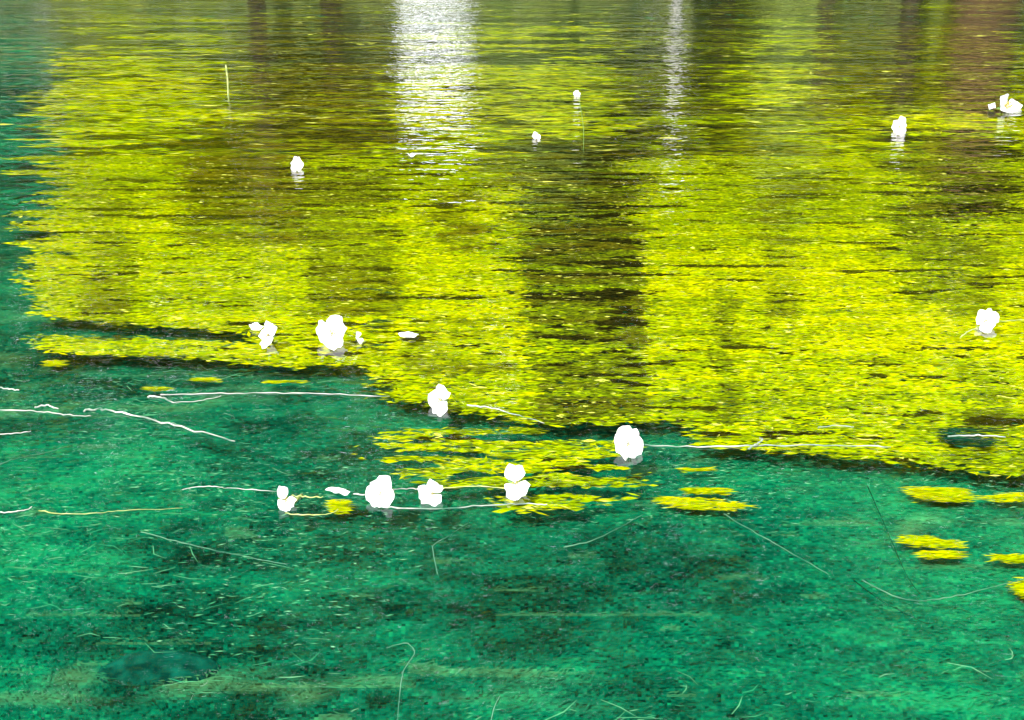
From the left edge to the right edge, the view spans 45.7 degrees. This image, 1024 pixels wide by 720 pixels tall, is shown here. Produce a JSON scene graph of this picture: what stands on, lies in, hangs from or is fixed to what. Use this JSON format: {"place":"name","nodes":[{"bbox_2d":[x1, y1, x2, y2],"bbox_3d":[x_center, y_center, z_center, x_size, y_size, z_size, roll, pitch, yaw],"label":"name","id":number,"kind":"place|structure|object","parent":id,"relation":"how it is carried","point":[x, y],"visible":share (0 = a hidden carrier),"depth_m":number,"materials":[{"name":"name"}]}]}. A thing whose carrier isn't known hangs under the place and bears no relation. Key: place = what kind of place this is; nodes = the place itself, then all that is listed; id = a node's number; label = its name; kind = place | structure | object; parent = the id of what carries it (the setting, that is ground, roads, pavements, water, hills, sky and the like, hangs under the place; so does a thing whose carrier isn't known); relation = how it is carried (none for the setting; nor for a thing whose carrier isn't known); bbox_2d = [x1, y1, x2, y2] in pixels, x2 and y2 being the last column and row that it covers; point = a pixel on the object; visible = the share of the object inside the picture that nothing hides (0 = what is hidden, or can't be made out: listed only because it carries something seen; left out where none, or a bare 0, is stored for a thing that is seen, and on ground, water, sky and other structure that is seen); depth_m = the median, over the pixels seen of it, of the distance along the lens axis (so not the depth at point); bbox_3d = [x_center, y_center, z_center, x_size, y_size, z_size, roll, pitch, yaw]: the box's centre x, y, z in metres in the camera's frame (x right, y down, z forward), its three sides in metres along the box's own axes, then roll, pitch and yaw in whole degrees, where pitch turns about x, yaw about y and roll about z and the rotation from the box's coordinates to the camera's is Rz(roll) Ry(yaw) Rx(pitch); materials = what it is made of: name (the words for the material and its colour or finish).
{"place":"outdoors","nodes":[
{"label":"outdoors","id":0,"kind":"place"},
{"bbox_2d":[0,0,1022,216],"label":"lake bed","id":1,"kind":"object","parent":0,"point":[217,201],"depth_m":5.65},
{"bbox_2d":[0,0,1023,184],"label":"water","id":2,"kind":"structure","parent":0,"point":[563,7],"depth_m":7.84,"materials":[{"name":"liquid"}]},
{"bbox_2d":[0,506,31,512],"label":"floating stalk","id":3,"kind":"object","parent":2,"relation":"on","point":[14,511],"visible":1,"depth_m":1.89,"materials":[{"name":"white plant"}]},
{"bbox_2d":[0,445,70,465],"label":"sunken stalk","id":4,"kind":"object","parent":2,"relation":"in","point":[31,455],"visible":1,"depth_m":2.10,"materials":[{"name":"plant"}]},
{"bbox_2d":[0,409,90,416],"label":"floating stalk","id":5,"kind":"object","parent":2,"relation":"on","point":[40,411],"visible":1,"depth_m":2.25,"materials":[{"name":"white plant"}]},
{"bbox_2d":[34,404,58,408],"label":"floating stalk","id":6,"kind":"object","parent":2,"relation":"on","point":[35,407],"visible":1,"depth_m":2.26,"materials":[{"name":"white plant"}]},
{"bbox_2d":[38,508,174,514],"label":"floating stalk","id":7,"kind":"object","parent":2,"relation":"on","point":[102,512],"visible":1,"depth_m":1.89,"materials":[{"name":"beige plant"}]},
{"bbox_2d":[96,650,220,685],"bbox_3d":[-0.472,0.415,1.619,0.175,0.044,0.084,0,21,0],"label":"sunken stone","id":8,"kind":"object","parent":2,"relation":"in","point":[147,666],"visible":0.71,"depth_m":1.60,"materials":[{"name":"teal stone"}]},
{"bbox_2d":[83,407,234,441],"bbox_3d":[-0.634,0.114,2.198,0.336,0.007,0.026,9,23,22],"label":"floating stalk","id":9,"kind":"object","parent":2,"relation":"on","point":[102,409],"visible":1,"depth_m":2.21,"materials":[{"name":"white plant"}]},
{"bbox_2d":[147,395,174,402],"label":"floating stalk","id":10,"kind":"object","parent":2,"relation":"on","point":[152,396],"visible":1,"depth_m":2.31,"materials":[{"name":"white plant"}]},
{"bbox_2d":[175,396,219,402],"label":"floating stalk","id":11,"kind":"object","parent":2,"relation":"on","point":[196,401],"visible":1,"depth_m":2.30,"materials":[{"name":"white plant"}]},
{"bbox_2d":[141,532,286,564],"bbox_3d":[-0.462,0.287,1.852,0.260,0.014,0.022,7,22,19],"label":"sunken stalk","id":12,"kind":"object","parent":2,"relation":"in","point":[208,548],"visible":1,"depth_m":1.84,"materials":[{"name":"plant"}]},
{"bbox_2d":[225,65,228,99],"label":"reed","id":13,"kind":"object","parent":2,"relation":"on","point":[227,82],"visible":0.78,"depth_m":5.72,"materials":[{"name":"yellow plant"}]},
{"bbox_2d":[182,486,276,491],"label":"floating stalk","id":14,"kind":"object","parent":2,"relation":"on","point":[224,488],"visible":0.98,"depth_m":1.96,"materials":[{"name":"white plant"}]},
{"bbox_2d":[249,322,263,329],"bbox_3d":[-0.563,-0.073,2.675,0.029,0.005,0.043,-18,27,-38],"label":"loose petal","id":15,"kind":"object","parent":2,"relation":"on","point":[255,326],"visible":1,"depth_m":2.68,"materials":[{"name":"white plant"}]},
{"bbox_2d":[258,321,282,348],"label":"white flower","id":16,"kind":"object","parent":2,"relation":"on","point":[269,329],"visible":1,"depth_m":2.61,"materials":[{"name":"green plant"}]},
{"bbox_2d":[160,392,389,396],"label":"floating stalk","id":17,"kind":"object","parent":2,"relation":"on","point":[266,392],"visible":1,"depth_m":2.33,"materials":[{"name":"white plant"}]},
{"bbox_2d":[277,486,302,511],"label":"white flower","id":18,"kind":"object","parent":2,"relation":"on","point":[285,504],"visible":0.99,"depth_m":1.91,"materials":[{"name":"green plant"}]},
{"bbox_2d":[291,156,303,172],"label":"white flower","id":19,"kind":"object","parent":2,"relation":"on","point":[297,164],"visible":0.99,"depth_m":4.21,"materials":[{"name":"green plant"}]},
{"bbox_2d":[291,495,322,497],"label":"floating stalk","id":20,"kind":"object","parent":2,"relation":"on","point":[305,496],"visible":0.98,"depth_m":1.93,"materials":[{"name":"beige plant"}]},
{"bbox_2d":[285,509,337,515],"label":"floating stalk","id":21,"kind":"object","parent":2,"relation":"on","point":[310,514],"visible":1,"depth_m":1.88,"materials":[{"name":"beige plant"}]},
{"bbox_2d":[316,315,346,349],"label":"white flower","id":22,"kind":"object","parent":2,"relation":"on","point":[330,331],"visible":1,"depth_m":2.60,"materials":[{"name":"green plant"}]},
{"bbox_2d":[325,487,349,494],"bbox_3d":[-0.279,0.209,1.943,0.042,0.005,0.015,9,23,22],"label":"loose petal","id":23,"kind":"object","parent":2,"relation":"on","point":[339,490],"visible":1,"depth_m":1.94,"materials":[{"name":"white plant"}]},
{"bbox_2d":[355,331,366,343],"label":"white flower","id":24,"kind":"object","parent":2,"relation":"on","point":[360,340],"visible":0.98,"depth_m":2.61,"materials":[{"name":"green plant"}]},
{"bbox_2d":[365,475,394,507],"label":"white flower","id":25,"kind":"object","parent":2,"relation":"on","point":[379,492],"visible":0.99,"depth_m":1.92,"materials":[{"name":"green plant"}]},
{"bbox_2d":[387,643,414,719],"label":"sunken stalk","id":26,"kind":"object","parent":2,"relation":"in","point":[402,676],"visible":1,"depth_m":1.53,"materials":[{"name":"plant"}]},
{"bbox_2d":[398,332,418,337],"bbox_3d":[-0.224,-0.055,2.629,0.043,0.005,0.034,0,21,0],"label":"loose petal","id":27,"kind":"object","parent":2,"relation":"on","point":[407,334],"visible":1,"depth_m":2.63,"materials":[{"name":"white plant"}]},
{"bbox_2d":[418,479,442,505],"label":"white flower","id":28,"kind":"object","parent":2,"relation":"on","point":[430,491],"visible":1,"depth_m":1.93,"materials":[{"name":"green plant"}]},
{"bbox_2d":[428,384,449,415],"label":"white flower","id":29,"kind":"object","parent":2,"relation":"on","point":[438,397],"visible":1,"depth_m":2.27,"materials":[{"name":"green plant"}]},
{"bbox_2d":[432,522,468,574],"bbox_3d":[-0.102,0.281,1.854,0.028,0.015,0.154,6,22,14],"label":"sunken stalk","id":30,"kind":"object","parent":2,"relation":"in","point":[440,540],"visible":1,"depth_m":1.84,"materials":[{"name":"green plant"}]},
{"bbox_2d":[387,503,546,509],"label":"floating stalk","id":31,"kind":"object","parent":2,"relation":"on","point":[461,507],"visible":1,"depth_m":1.90,"materials":[{"name":"white plant"}]},
{"bbox_2d":[443,486,504,488],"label":"floating stalk","id":32,"kind":"object","parent":2,"relation":"on","point":[471,486],"visible":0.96,"depth_m":1.97,"materials":[{"name":"white plant"}]},
{"bbox_2d":[467,404,542,422],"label":"floating stalk","id":33,"kind":"object","parent":2,"relation":"on","point":[500,410],"visible":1,"depth_m":2.26,"materials":[{"name":"white plant"}]},
{"bbox_2d":[0,0,1023,719],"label":"submerged weed","id":34,"kind":"object","parent":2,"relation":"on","point":[654,610],"visible":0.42,"depth_m":1.91,"materials":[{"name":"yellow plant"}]},
{"bbox_2d":[40,360,67,366],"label":"weed tuft","id":35,"kind":"object","parent":34,"relation":"on","point":[56,363],"visible":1,"depth_m":2.60,"materials":[{"name":"yellow plant"}]},
{"bbox_2d":[143,386,175,391],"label":"weed tuft","id":36,"kind":"object","parent":34,"relation":"on","point":[156,388],"visible":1,"depth_m":2.46,"materials":[{"name":"yellow plant"}]},
{"bbox_2d":[190,377,220,381],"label":"weed tuft","id":37,"kind":"object","parent":34,"relation":"on","point":[201,379],"visible":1,"depth_m":2.51,"materials":[{"name":"yellow plant"}]},
{"bbox_2d":[260,380,307,383],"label":"weed tuft","id":38,"kind":"object","parent":34,"relation":"on","point":[279,381],"visible":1,"depth_m":2.50,"materials":[{"name":"yellow plant"}]},
{"bbox_2d":[322,499,355,513],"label":"weed tuft","id":39,"kind":"object","parent":34,"relation":"on","point":[342,505],"visible":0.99,"depth_m":1.99,"materials":[{"name":"yellow plant"}]},
{"bbox_2d":[674,466,715,472],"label":"weed tuft","id":40,"kind":"object","parent":34,"relation":"on","point":[698,469],"visible":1,"depth_m":2.12,"materials":[{"name":"yellow plant"}]},
{"bbox_2d":[652,496,756,510],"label":"weed tuft","id":41,"kind":"object","parent":34,"relation":"on","point":[686,502],"visible":1,"depth_m":2.00,"materials":[{"name":"yellow plant"}]},
{"bbox_2d":[679,487,738,494],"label":"weed tuft","id":42,"kind":"object","parent":34,"relation":"on","point":[714,490],"visible":1,"depth_m":2.04,"materials":[{"name":"yellow plant"}]},
{"bbox_2d":[894,534,967,548],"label":"weed tuft","id":43,"kind":"object","parent":34,"relation":"on","point":[926,541],"visible":1,"depth_m":1.88,"materials":[{"name":"yellow plant"}]},
{"bbox_2d":[898,486,977,502],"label":"weed tuft","id":44,"kind":"object","parent":34,"relation":"on","point":[944,494],"visible":1,"depth_m":2.03,"materials":[{"name":"yellow plant"}]},
{"bbox_2d":[914,550,969,558],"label":"weed tuft","id":45,"kind":"object","parent":34,"relation":"on","point":[946,554],"visible":1,"depth_m":1.85,"materials":[{"name":"yellow plant"}]},
{"bbox_2d":[972,492,1023,501],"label":"weed tuft","id":46,"kind":"object","parent":34,"relation":"on","point":[1008,497],"visible":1,"depth_m":2.02,"materials":[{"name":"yellow plant"}]},
{"bbox_2d":[982,553,1023,563],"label":"weed tuft","id":47,"kind":"object","parent":34,"relation":"on","point":[1015,557],"visible":1,"depth_m":1.84,"materials":[{"name":"yellow plant"}]},
{"bbox_2d":[1006,577,1023,598],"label":"weed tuft","id":48,"kind":"object","parent":34,"relation":"on","point":[1018,587],"visible":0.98,"depth_m":1.76,"materials":[{"name":"yellow plant"}]},
{"bbox_2d":[0,0,1023,515],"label":"waterweed mat","id":49,"kind":"object","parent":2,"relation":"on","point":[212,170],"visible":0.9,"depth_m":3.45,"materials":[{"name":"yellow plant"}]},
{"bbox_2d":[56,251,79,254],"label":"dark weed tuft","id":50,"kind":"object","parent":49,"relation":"on","point":[70,253],"visible":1,"depth_m":3.26,"materials":[{"name":"green plant"}]},
{"bbox_2d":[356,343,387,351],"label":"dark weed tuft","id":51,"kind":"object","parent":49,"relation":"on","point":[373,344],"visible":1,"depth_m":2.60,"materials":[{"name":"plant"}]},
{"bbox_2d":[349,288,395,293],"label":"dark weed tuft","id":52,"kind":"object","parent":49,"relation":"on","point":[373,289],"visible":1,"depth_m":2.97,"materials":[{"name":"green plant"}]},
{"bbox_2d":[362,319,391,328],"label":"dark weed tuft","id":53,"kind":"object","parent":49,"relation":"on","point":[377,321],"visible":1,"depth_m":2.74,"materials":[{"name":"green plant"}]},
{"bbox_2d":[933,427,1009,447],"bbox_3d":[0.821,0.136,2.169,0.133,0.006,0.090,0,21,0],"label":"dark weed tuft","id":54,"kind":"object","parent":49,"relation":"on","point":[979,441],"visible":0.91,"depth_m":2.16,"materials":[{"name":"green plant"}]},
{"bbox_2d":[504,464,529,500],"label":"white flower","id":55,"kind":"object","parent":2,"relation":"on","point":[516,488],"visible":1,"depth_m":1.95,"materials":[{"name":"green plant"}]},
{"bbox_2d":[532,132,539,141],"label":"white flower","id":56,"kind":"object","parent":2,"relation":"on","point":[535,135],"visible":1,"depth_m":4.74,"materials":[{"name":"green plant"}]},
{"bbox_2d":[579,100,583,185],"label":"reed","id":57,"kind":"object","parent":2,"relation":"in","point":[583,130],"visible":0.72,"depth_m":4.60,"materials":[{"name":"green plant"}]},
{"bbox_2d":[564,514,643,547],"bbox_3d":[0.150,0.270,1.893,0.149,0.020,0.023,-11,24,-27],"label":"sunken stalk","id":58,"kind":"object","parent":2,"relation":"in","point":[598,537],"visible":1,"depth_m":1.87,"materials":[{"name":"green plant"}]},
{"bbox_2d":[614,426,642,460],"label":"white flower","id":59,"kind":"object","parent":2,"relation":"on","point":[628,440],"visible":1,"depth_m":2.09,"materials":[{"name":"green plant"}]},
{"bbox_2d":[748,437,762,449],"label":"floating stalk","id":60,"kind":"object","parent":2,"relation":"on","point":[750,447],"visible":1,"depth_m":2.10,"materials":[{"name":"white plant"}]},
{"bbox_2d":[643,444,890,447],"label":"floating stalk","id":61,"kind":"object","parent":2,"relation":"on","point":[755,445],"visible":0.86,"depth_m":2.11,"materials":[{"name":"white plant"}]},
{"bbox_2d":[724,513,828,574],"bbox_3d":[0.398,0.280,1.849,0.188,0.033,0.009,19,28,40],"label":"sunken stalk","id":62,"kind":"object","parent":2,"relation":"in","point":[773,542],"visible":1,"depth_m":1.85,"materials":[{"name":"green plant"}]},
{"bbox_2d":[818,425,853,427],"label":"floating stalk","id":63,"kind":"object","parent":2,"relation":"on","point":[832,425],"visible":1,"depth_m":2.19,"materials":[{"name":"white plant"}]},
{"bbox_2d":[853,579,927,623],"bbox_3d":[0.527,0.339,1.703,0.010,0.013,0.124,-16,27,-36],"label":"sunken stalk","id":64,"kind":"object","parent":2,"relation":"in","point":[884,602],"visible":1,"depth_m":1.70,"materials":[{"name":"green plant"}]},
{"bbox_2d":[867,485,919,593],"bbox_3d":[0.581,0.271,1.872,0.009,0.020,0.302,0,21,1],"label":"sunken stalk","id":65,"kind":"object","parent":2,"relation":"in","point":[889,536],"visible":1,"depth_m":1.87,"materials":[{"name":"plant"}]},
{"bbox_2d":[892,116,905,135],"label":"white flower","id":66,"kind":"object","parent":2,"relation":"on","point":[899,127],"visible":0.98,"depth_m":4.88,"materials":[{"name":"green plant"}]},
{"bbox_2d":[862,578,1023,601],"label":"sunken stalk","id":67,"kind":"object","parent":2,"relation":"in","point":[933,599],"visible":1,"depth_m":1.73,"materials":[{"name":"green plant"}]},
{"bbox_2d":[947,434,1004,436],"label":"floating stalk","id":68,"kind":"object","parent":2,"relation":"on","point":[972,435],"visible":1,"depth_m":2.14,"materials":[{"name":"white plant"}]},
{"bbox_2d":[975,308,998,332],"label":"white flower","id":69,"kind":"object","parent":2,"relation":"on","point":[987,320],"visible":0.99,"depth_m":2.69,"materials":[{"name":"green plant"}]},
{"bbox_2d":[988,103,995,109],"bbox_3d":[2.121,-1.123,5.373,0.031,0.005,0.188,7,22,17],"label":"loose petal","id":70,"kind":"object","parent":2,"relation":"on","point":[992,106],"visible":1,"depth_m":5.36,"materials":[{"name":"white plant"}]},
{"bbox_2d":[995,93,1022,113],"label":"white flower","id":71,"kind":"object","parent":2,"relation":"on","point":[1006,106],"visible":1,"depth_m":5.33,"materials":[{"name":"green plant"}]}
]}

